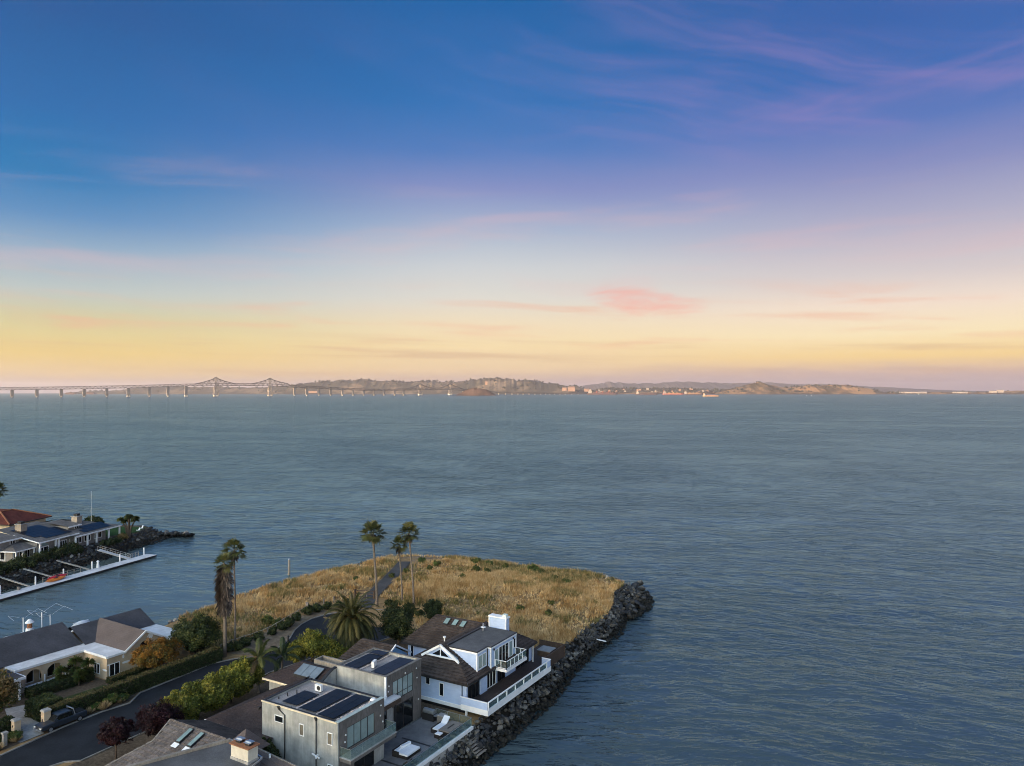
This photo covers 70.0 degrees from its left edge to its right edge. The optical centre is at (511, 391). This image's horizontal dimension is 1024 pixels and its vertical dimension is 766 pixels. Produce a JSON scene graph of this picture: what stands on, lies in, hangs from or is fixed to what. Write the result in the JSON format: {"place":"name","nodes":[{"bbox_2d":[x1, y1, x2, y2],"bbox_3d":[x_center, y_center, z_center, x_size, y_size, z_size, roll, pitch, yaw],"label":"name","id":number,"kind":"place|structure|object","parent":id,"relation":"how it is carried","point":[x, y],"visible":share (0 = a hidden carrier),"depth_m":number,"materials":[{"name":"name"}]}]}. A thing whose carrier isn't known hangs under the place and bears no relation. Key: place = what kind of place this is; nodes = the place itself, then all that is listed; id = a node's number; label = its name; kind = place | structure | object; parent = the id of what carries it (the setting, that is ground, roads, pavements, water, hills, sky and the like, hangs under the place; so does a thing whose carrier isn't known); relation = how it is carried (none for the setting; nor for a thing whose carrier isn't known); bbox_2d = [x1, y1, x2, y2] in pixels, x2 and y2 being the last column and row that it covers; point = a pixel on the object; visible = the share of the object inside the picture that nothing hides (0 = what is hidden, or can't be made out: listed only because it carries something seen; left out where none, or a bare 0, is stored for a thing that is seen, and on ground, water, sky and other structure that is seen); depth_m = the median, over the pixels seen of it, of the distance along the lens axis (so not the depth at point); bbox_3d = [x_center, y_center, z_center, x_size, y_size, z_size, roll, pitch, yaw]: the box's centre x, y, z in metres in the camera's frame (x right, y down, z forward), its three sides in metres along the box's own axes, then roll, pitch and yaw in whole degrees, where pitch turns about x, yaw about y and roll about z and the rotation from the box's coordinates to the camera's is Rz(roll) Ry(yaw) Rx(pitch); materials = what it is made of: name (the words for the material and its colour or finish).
{"place":"outdoors","nodes":[
{"label":"outdoors","id":0,"kind":"place"},
{"bbox_2d":[5,705,43,742],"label":"gate drive","id":1,"kind":"structure","parent":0,"point":[27,725],"depth_m":90.52,"materials":[{"name":"concrete"}]},
{"bbox_2d":[25,619,33,631],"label":"chimney","id":2,"kind":"object","parent":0,"point":[28,622],"visible":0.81,"depth_m":125.97,"materials":[{"name":"white paint"}]},
{"bbox_2d":[63,685,106,700],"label":"garden lawn","id":3,"kind":"structure","parent":0,"point":[71,696],"depth_m":99.38,"materials":[{"name":"green plant"}]},
{"bbox_2d":[0,525,170,591],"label":"spit ground","id":4,"kind":"structure","parent":0,"point":[43,568],"depth_m":185.47,"materials":[{"name":"stone"}]},
{"bbox_2d":[0,563,10,575],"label":"mounded hedge","id":5,"kind":"object","parent":4,"relation":"on","point":[3,567],"visible":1,"depth_m":166.28,"materials":[{"name":"green plant"}]},
{"bbox_2d":[0,552,44,570],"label":"mounded hedge","id":6,"kind":"object","parent":4,"relation":"on","point":[21,562],"visible":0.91,"depth_m":171.93,"materials":[{"name":"green plant"}]},
{"bbox_2d":[0,509,51,534],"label":"red roof house","id":7,"kind":"structure","parent":4,"relation":"on","point":[10,517],"depth_m":212.35,"materials":[{"name":"tile"}]},
{"bbox_2d":[34,548,60,561],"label":"mounded hedge","id":8,"kind":"object","parent":4,"relation":"on","point":[49,554],"visible":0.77,"depth_m":179.85,"materials":[{"name":"green plant"}]},
{"bbox_2d":[0,513,121,561],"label":"waterside house","id":9,"kind":"structure","parent":4,"relation":"on","point":[28,539],"depth_m":187.48,"materials":[{"name":"beige paint"}]},
{"bbox_2d":[54,541,83,556],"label":"mounded hedge","id":10,"kind":"object","parent":4,"relation":"on","point":[65,549],"visible":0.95,"depth_m":186.14,"materials":[{"name":"green plant"}]},
{"bbox_2d":[83,515,104,522],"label":"dense shrub","id":11,"kind":"object","parent":4,"relation":"on","point":[92,518],"visible":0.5,"depth_m":224.12,"materials":[{"name":"green plant"}]},
{"bbox_2d":[98,537,122,545],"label":"spit shrub","id":12,"kind":"object","parent":4,"relation":"on","point":[111,541],"visible":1,"depth_m":198.07,"materials":[{"name":"green plant"}]},
{"bbox_2d":[105,527,146,535],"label":"spit lawn","id":13,"kind":"structure","parent":4,"relation":"on","point":[113,531],"depth_m":215.88,"materials":[{"name":"green plant"}]},
{"bbox_2d":[116,514,139,536],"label":"cabbage tree","id":14,"kind":"object","parent":4,"relation":"on","point":[127,518],"visible":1,"depth_m":206.97,"materials":[{"name":"green plant"}]},
{"bbox_2d":[160,530,194,536],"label":"rock revetment","id":15,"kind":"object","parent":4,"relation":"on","point":[176,533],"visible":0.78,"depth_m":219.88,"materials":[{"name":"grey stone"}]},
{"bbox_2d":[95,700,110,709],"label":"fountain grass","id":16,"kind":"object","parent":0,"point":[104,705],"depth_m":94.06,"materials":[{"name":"beige plant"}]},
{"bbox_2d":[64,384,294,393],"bbox_3d":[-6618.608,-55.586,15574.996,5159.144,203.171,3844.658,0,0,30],"label":"distant hills","id":17,"kind":"structure","parent":0,"point":[207,390],"depth_m":15083.35,"materials":[{"name":"grey"}]},
{"bbox_2d":[0,614,387,765],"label":"street","id":18,"kind":"structure","parent":0,"point":[79,740],"depth_m":88.95,"materials":[{"name":"grey asphalt"}]},
{"bbox_2d":[33,705,86,732],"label":"pickup truck","id":19,"kind":"object","parent":18,"relation":"on","point":[59,718],"visible":1,"depth_m":89.28,"materials":[{"name":"blue paint"}]},
{"bbox_2d":[0,609,389,765],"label":"kerb","id":20,"kind":"structure","parent":18,"relation":"on","point":[137,695],"depth_m":93.41,"materials":[{"name":"concrete"}]},
{"bbox_2d":[0,553,626,765],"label":"ground","id":21,"kind":"structure","parent":0,"point":[453,716],"depth_m":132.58,"materials":[{"name":"beige plant"}]},
{"bbox_2d":[0,608,181,700],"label":"arcade house","id":22,"kind":"structure","parent":21,"relation":"on","point":[109,644],"depth_m":106.66,"materials":[{"name":"beige paint"}]},
{"bbox_2d":[25,670,33,683],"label":"window","id":23,"kind":"structure","parent":22,"relation":"in","point":[30,676],"depth_m":102.35,"materials":[{"name":"black glass"}]},
{"bbox_2d":[39,663,54,679],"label":"window","id":24,"kind":"structure","parent":22,"relation":"in","point":[51,669],"depth_m":104.65,"materials":[{"name":"black glass"}]},
{"bbox_2d":[109,661,119,675],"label":"window","id":25,"kind":"structure","parent":22,"relation":"in","point":[114,668],"depth_m":104.85,"materials":[{"name":"black glass"}]},
{"bbox_2d":[0,654,193,750],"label":"planting bed","id":26,"kind":"object","parent":21,"relation":"on","point":[94,683],"visible":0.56,"depth_m":98.59,"materials":[{"name":"soil"}]},
{"bbox_2d":[0,714,14,737],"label":"clipped hedge","id":27,"kind":"object","parent":26,"relation":"on","point":[5,723],"visible":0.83,"depth_m":87.14,"materials":[{"name":"green plant"}]},
{"bbox_2d":[0,669,22,713],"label":"mixed tree","id":28,"kind":"object","parent":26,"relation":"on","point":[8,689],"visible":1,"depth_m":88.28,"materials":[{"name":"green plant"}]},
{"bbox_2d":[7,729,23,742],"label":"verge shrub","id":29,"kind":"object","parent":26,"relation":"on","point":[14,734],"visible":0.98,"depth_m":85.65,"materials":[{"name":"green plant"}]},
{"bbox_2d":[10,717,21,730],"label":"gate pillar","id":30,"kind":"structure","parent":26,"relation":"on","point":[15,723],"depth_m":87.14,"materials":[{"name":"beige paint"}]},
{"bbox_2d":[23,692,62,721],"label":"clipped hedge","id":31,"kind":"object","parent":26,"relation":"on","point":[34,706],"visible":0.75,"depth_m":91.84,"materials":[{"name":"green plant"}]},
{"bbox_2d":[40,707,51,721],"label":"gate pillar","id":32,"kind":"structure","parent":26,"relation":"on","point":[45,714],"depth_m":88.80,"materials":[{"name":"beige paint"}]},
{"bbox_2d":[24,669,95,698],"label":"garden hedge","id":33,"kind":"object","parent":26,"relation":"on","point":[50,686],"visible":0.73,"depth_m":99.90,"materials":[{"name":"green plant"}]},
{"bbox_2d":[52,665,70,681],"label":"cordyline","id":34,"kind":"object","parent":26,"relation":"on","point":[59,670],"visible":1,"depth_m":101.14,"materials":[{"name":"green plant"}]},
{"bbox_2d":[67,655,82,672],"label":"cordyline","id":35,"kind":"object","parent":26,"relation":"on","point":[74,660],"visible":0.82,"depth_m":102.54,"materials":[{"name":"green plant"}]},
{"bbox_2d":[71,668,88,685],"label":"cordyline","id":36,"kind":"object","parent":26,"relation":"on","point":[78,675],"visible":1,"depth_m":101.64,"materials":[{"name":"green plant"}]},
{"bbox_2d":[80,657,96,673],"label":"cordyline","id":37,"kind":"object","parent":26,"relation":"on","point":[86,662],"visible":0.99,"depth_m":103.43,"materials":[{"name":"green plant"}]},
{"bbox_2d":[103,692,117,705],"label":"verge shrub","id":38,"kind":"object","parent":26,"relation":"on","point":[112,698],"visible":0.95,"depth_m":95.42,"materials":[{"name":"green plant"}]},
{"bbox_2d":[117,692,130,700],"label":"verge shrub","id":39,"kind":"object","parent":26,"relation":"on","point":[122,696],"visible":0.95,"depth_m":96.62,"materials":[{"name":"green plant"}]},
{"bbox_2d":[106,665,147,683],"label":"clipped hedge","id":40,"kind":"object","parent":26,"relation":"on","point":[124,674],"visible":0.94,"depth_m":104.61,"materials":[{"name":"green plant"}]},
{"bbox_2d":[45,646,222,712],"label":"clipped hedge","id":41,"kind":"object","parent":26,"relation":"on","point":[144,680],"visible":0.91,"depth_m":100.95,"materials":[{"name":"green plant"}]},
{"bbox_2d":[129,636,184,667],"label":"orange tree","id":42,"kind":"object","parent":26,"relation":"on","point":[158,652],"visible":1,"depth_m":105.38,"materials":[{"name":"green plant"}]},
{"bbox_2d":[168,612,222,654],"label":"dense tree","id":43,"kind":"object","parent":26,"relation":"on","point":[195,635],"visible":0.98,"depth_m":111.84,"materials":[{"name":"green plant"}]},
{"bbox_2d":[105,719,296,765],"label":"tiled house","id":44,"kind":"structure","parent":21,"relation":"on","point":[173,742],"depth_m":74.11,"materials":[{"name":"grey paint"}]},
{"bbox_2d":[212,552,235,657],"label":"fan palm","id":45,"kind":"object","parent":21,"relation":"on","point":[223,589],"visible":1,"depth_m":112.55,"materials":[{"name":"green plant"}]},
{"bbox_2d":[69,636,449,765],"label":"front yard","id":46,"kind":"structure","parent":21,"relation":"on","point":[105,757],"depth_m":86.87,"materials":[{"name":"soil"}]},
{"bbox_2d":[96,716,134,759],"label":"maple","id":47,"kind":"object","parent":46,"relation":"on","point":[117,730],"visible":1,"depth_m":80.64,"materials":[{"name":"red plant"}]},
{"bbox_2d":[131,697,185,736],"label":"maple","id":48,"kind":"object","parent":46,"relation":"on","point":[154,719],"visible":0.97,"depth_m":83.31,"materials":[{"name":"red plant"}]},
{"bbox_2d":[156,681,208,719],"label":"pittosporum","id":49,"kind":"object","parent":46,"relation":"on","point":[188,697],"visible":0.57,"depth_m":89.24,"materials":[{"name":"green plant"}]},
{"bbox_2d":[193,655,265,711],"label":"pittosporum","id":50,"kind":"object","parent":46,"relation":"on","point":[226,684],"visible":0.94,"depth_m":94.10,"materials":[{"name":"green plant"}]},
{"bbox_2d":[241,638,279,692],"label":"king palm","id":51,"kind":"object","parent":46,"relation":"on","point":[256,654],"visible":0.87,"depth_m":99.17,"materials":[{"name":"green plant"}]},
{"bbox_2d":[261,736,280,756],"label":"shrub","id":52,"kind":"object","parent":46,"relation":"on","point":[271,750],"visible":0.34,"depth_m":77.98,"materials":[{"name":"green plant"}]},
{"bbox_2d":[261,637,301,671],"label":"king palm","id":53,"kind":"object","parent":46,"relation":"on","point":[282,651],"visible":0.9,"depth_m":103.58,"materials":[{"name":"green plant"}]},
{"bbox_2d":[287,628,347,662],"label":"golden shrub tree","id":54,"kind":"object","parent":46,"relation":"on","point":[317,644],"visible":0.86,"depth_m":108.62,"materials":[{"name":"green plant"}]},
{"bbox_2d":[323,591,380,649],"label":"date palm","id":55,"kind":"object","parent":46,"relation":"on","point":[350,624],"visible":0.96,"depth_m":113.53,"materials":[{"name":"green plant"}]},
{"bbox_2d":[339,638,411,659],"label":"roof","id":56,"kind":"structure","parent":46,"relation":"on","point":[362,645],"depth_m":103.23,"materials":[{"name":"brown tile"}]},
{"bbox_2d":[377,600,416,643],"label":"round tree","id":57,"kind":"object","parent":46,"relation":"on","point":[396,624],"visible":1,"depth_m":117.64,"materials":[{"name":"green plant"}]},
{"bbox_2d":[261,614,273,625],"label":"grass bush","id":58,"kind":"object","parent":21,"relation":"on","point":[267,619],"visible":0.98,"depth_m":128.19,"materials":[{"name":"green plant"}]},
{"bbox_2d":[222,610,332,655],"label":"court verge","id":59,"kind":"structure","parent":21,"relation":"on","point":[275,639],"depth_m":122.36,"materials":[{"name":"grey concrete"}]},
{"bbox_2d":[220,537,246,640],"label":"fan palm","id":60,"kind":"object","parent":59,"relation":"on","point":[234,542],"visible":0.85,"depth_m":116.84,"materials":[{"name":"green plant"}]},
{"bbox_2d":[231,640,244,650],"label":"court shrub","id":61,"kind":"object","parent":59,"relation":"on","point":[238,645],"visible":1,"depth_m":115.32,"materials":[{"name":"green plant"}]},
{"bbox_2d":[240,636,252,645],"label":"court shrub","id":62,"kind":"object","parent":59,"relation":"on","point":[247,641],"visible":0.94,"depth_m":117.50,"materials":[{"name":"green plant"}]},
{"bbox_2d":[252,631,264,640],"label":"court shrub","id":63,"kind":"object","parent":59,"relation":"on","point":[256,635],"visible":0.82,"depth_m":120.08,"materials":[{"name":"green plant"}]},
{"bbox_2d":[220,602,308,645],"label":"rope fence","id":64,"kind":"object","parent":59,"relation":"on","point":[307,603],"visible":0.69,"depth_m":125.46,"materials":[{"name":"brown wood"}]},
{"bbox_2d":[301,605,313,614],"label":"court shrub","id":65,"kind":"object","parent":59,"relation":"on","point":[308,610],"visible":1,"depth_m":133.84,"materials":[{"name":"green plant"}]},
{"bbox_2d":[311,603,323,612],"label":"court shrub","id":66,"kind":"object","parent":59,"relation":"on","point":[317,607],"visible":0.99,"depth_m":135.53,"materials":[{"name":"green plant"}]},
{"bbox_2d":[204,648,421,765],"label":"stucco house","id":67,"kind":"structure","parent":21,"relation":"on","point":[358,711],"depth_m":81.53,"materials":[{"name":"grey paint"}]},
{"bbox_2d":[327,732,332,745],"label":"window","id":68,"kind":"structure","parent":67,"relation":"in","point":[329,735],"depth_m":75.39,"materials":[{"name":"white paint"}]},
{"bbox_2d":[347,713,373,748],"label":"window","id":69,"kind":"structure","parent":67,"relation":"in","point":[363,728],"depth_m":78.00,"materials":[{"name":"teal glass"}]},
{"bbox_2d":[354,750,373,765],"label":"window","id":70,"kind":"structure","parent":67,"relation":"in","point":[368,760],"depth_m":78.84,"materials":[{"name":"black glass"}]},
{"bbox_2d":[393,671,412,696],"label":"window","id":71,"kind":"structure","parent":67,"relation":"in","point":[402,686],"depth_m":88.70,"materials":[{"name":"grey glass"}]},
{"bbox_2d":[394,696,412,730],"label":"window","id":72,"kind":"structure","parent":67,"relation":"in","point":[404,710],"depth_m":88.88,"materials":[{"name":"black glass"}]},
{"bbox_2d":[358,519,387,607],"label":"fan palm","id":73,"kind":"object","parent":21,"relation":"on","point":[374,525],"visible":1,"depth_m":138.43,"materials":[{"name":"green plant"}]},
{"bbox_2d":[389,535,407,599],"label":"fan palm","id":74,"kind":"object","parent":21,"relation":"on","point":[396,540],"visible":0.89,"depth_m":141.62,"materials":[{"name":"green plant"}]},
{"bbox_2d":[397,521,419,602],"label":"fan palm","id":75,"kind":"object","parent":21,"relation":"on","point":[407,537],"visible":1,"depth_m":138.80,"materials":[{"name":"green plant"}]},
{"bbox_2d":[372,708,472,765],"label":"terrace","id":76,"kind":"structure","parent":21,"relation":"on","point":[418,733],"depth_m":84.67,"materials":[{"name":"concrete"}]},
{"bbox_2d":[392,740,420,759],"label":"daybed","id":77,"kind":"object","parent":76,"relation":"on","point":[406,750],"visible":1,"depth_m":81.85,"materials":[{"name":"white fabric"}]},
{"bbox_2d":[422,707,437,721],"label":"barbecue","id":78,"kind":"object","parent":76,"relation":"on","point":[429,714],"visible":1,"depth_m":90.45,"materials":[{"name":"black metal"}]},
{"bbox_2d":[431,715,449,733],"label":"lounger","id":79,"kind":"object","parent":76,"relation":"on","point":[440,724],"visible":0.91,"depth_m":88.29,"materials":[{"name":"white fabric"}]},
{"bbox_2d":[438,720,461,735],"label":"table","id":80,"kind":"object","parent":76,"relation":"on","point":[448,728],"visible":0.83,"depth_m":87.37,"materials":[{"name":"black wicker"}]},
{"bbox_2d":[422,598,442,618],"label":"tree","id":81,"kind":"object","parent":21,"relation":"on","point":[432,608],"visible":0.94,"depth_m":127.97,"materials":[{"name":"green plant"}]},
{"bbox_2d":[402,613,556,715],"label":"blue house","id":82,"kind":"structure","parent":21,"relation":"on","point":[491,666],"depth_m":97.97,"materials":[{"name":"paint"}]},
{"bbox_2d":[468,680,479,698],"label":"window","id":83,"kind":"structure","parent":82,"relation":"in","point":[473,690],"depth_m":94.54,"materials":[{"name":"black glass"}]},
{"bbox_2d":[478,652,486,669],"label":"window","id":84,"kind":"structure","parent":82,"relation":"in","point":[482,659],"depth_m":96.43,"materials":[{"name":"white glass"}]},
{"bbox_2d":[487,670,495,688],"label":"window","id":85,"kind":"structure","parent":82,"relation":"in","point":[491,678],"depth_m":98.19,"materials":[{"name":"glass"}]},
{"bbox_2d":[499,641,508,662],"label":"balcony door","id":86,"kind":"structure","parent":82,"relation":"in","point":[503,649],"depth_m":100.37,"materials":[{"name":"white paint"}]},
{"bbox_2d":[537,645,555,656],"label":"hot tub","id":87,"kind":"object","parent":82,"relation":"on","point":[544,650],"visible":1,"depth_m":109.82,"materials":[{"name":"white plastic"}]},
{"bbox_2d":[401,578,653,765],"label":"rock revetment","id":88,"kind":"object","parent":21,"relation":"on","point":[628,605],"visible":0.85,"depth_m":106.76,"materials":[{"name":"grey stone"}]},
{"bbox_2d":[465,737,486,757],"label":"wooden steps","id":89,"kind":"structure","parent":88,"relation":"on","point":[477,751],"depth_m":87.08,"materials":[{"name":"grey wood"}]},
{"bbox_2d":[539,639,564,665],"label":"timber screen","id":90,"kind":"object","parent":88,"relation":"on","point":[556,655],"visible":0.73,"depth_m":111.53,"materials":[{"name":"wood"}]},
{"bbox_2d":[358,561,409,607],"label":"shore path","id":91,"kind":"structure","parent":0,"point":[384,582],"depth_m":155.47,"materials":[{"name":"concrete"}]},
{"bbox_2d":[271,377,587,393],"bbox_3d":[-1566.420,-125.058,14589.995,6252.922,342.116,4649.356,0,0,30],"label":"distant hill","id":92,"kind":"structure","parent":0,"point":[508,384],"depth_m":14022.00,"materials":[{"name":"grey"}]},
{"bbox_2d":[79,377,1008,393],"bbox_3d":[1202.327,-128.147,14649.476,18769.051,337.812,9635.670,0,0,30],"label":"hill trees","id":93,"kind":"object","parent":92,"relation":"on","point":[667,391],"visible":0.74,"depth_m":14262.29,"materials":[{"name":"green plant"}]},
{"bbox_2d":[0,393,1023,765],"bbox_3d":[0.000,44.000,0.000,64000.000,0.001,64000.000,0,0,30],"label":"bay water","id":94,"kind":"structure","parent":0,"point":[832,579],"depth_m":240.46,"materials":[{"name":"blue liquid"}]},
{"bbox_2d":[0,548,156,600],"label":"floating dock","id":95,"kind":"object","parent":94,"relation":"on","point":[36,587],"visible":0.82,"depth_m":171.94,"materials":[{"name":"white concrete"}]},
{"bbox_2d":[97,545,130,558],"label":"gangway","id":96,"kind":"object","parent":95,"relation":"on","point":[112,553],"visible":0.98,"depth_m":189.92,"materials":[{"name":"metal"}]},
{"bbox_2d":[0,377,578,396],"bbox_3d":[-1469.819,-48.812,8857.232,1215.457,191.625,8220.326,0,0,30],"label":"truss bridge","id":97,"kind":"structure","parent":94,"relation":"in","point":[217,383],"depth_m":7312.14,"materials":[{"name":"metal"}]},
{"bbox_2d":[454,388,496,395],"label":"red rock island","id":98,"kind":"object","parent":94,"relation":"in","point":[476,392],"visible":0.99,"depth_m":8594.53,"materials":[{"name":"brown stone"}]},
{"bbox_2d":[587,388,617,394],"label":"cargo ship","id":99,"kind":"object","parent":94,"relation":"on","point":[591,393],"visible":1,"depth_m":11336.06},
{"bbox_2d":[0,0,1023,392],"label":"sky","id":100,"kind":"structure","parent":0,"point":[579,193],"materials":[{"name":"blue"}]},
{"bbox_2d":[593,388,720,391],"bbox_3d":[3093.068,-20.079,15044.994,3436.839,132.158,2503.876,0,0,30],"label":"hill town","id":101,"kind":"object","parent":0,"point":[653,390],"visible":0.44,"depth_m":14823.00},
{"bbox_2d":[581,381,988,391],"bbox_3d":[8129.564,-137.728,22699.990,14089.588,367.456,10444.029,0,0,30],"label":"distant hills","id":102,"kind":"structure","parent":0,"point":[699,385],"depth_m":21721.97,"materials":[{"name":"grey"}]},
{"bbox_2d":[706,382,899,393],"bbox_3d":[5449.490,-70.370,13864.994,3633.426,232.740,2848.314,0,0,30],"label":"distant hill","id":103,"kind":"structure","parent":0,"point":[760,388],"depth_m":13452.57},
{"bbox_2d":[592,391,1023,393],"bbox_3d":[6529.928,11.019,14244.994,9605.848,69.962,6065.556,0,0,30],"label":"flat shore","id":104,"kind":"structure","parent":0,"point":[1013,392],"depth_m":13907.86,"materials":[{"name":"grey"}]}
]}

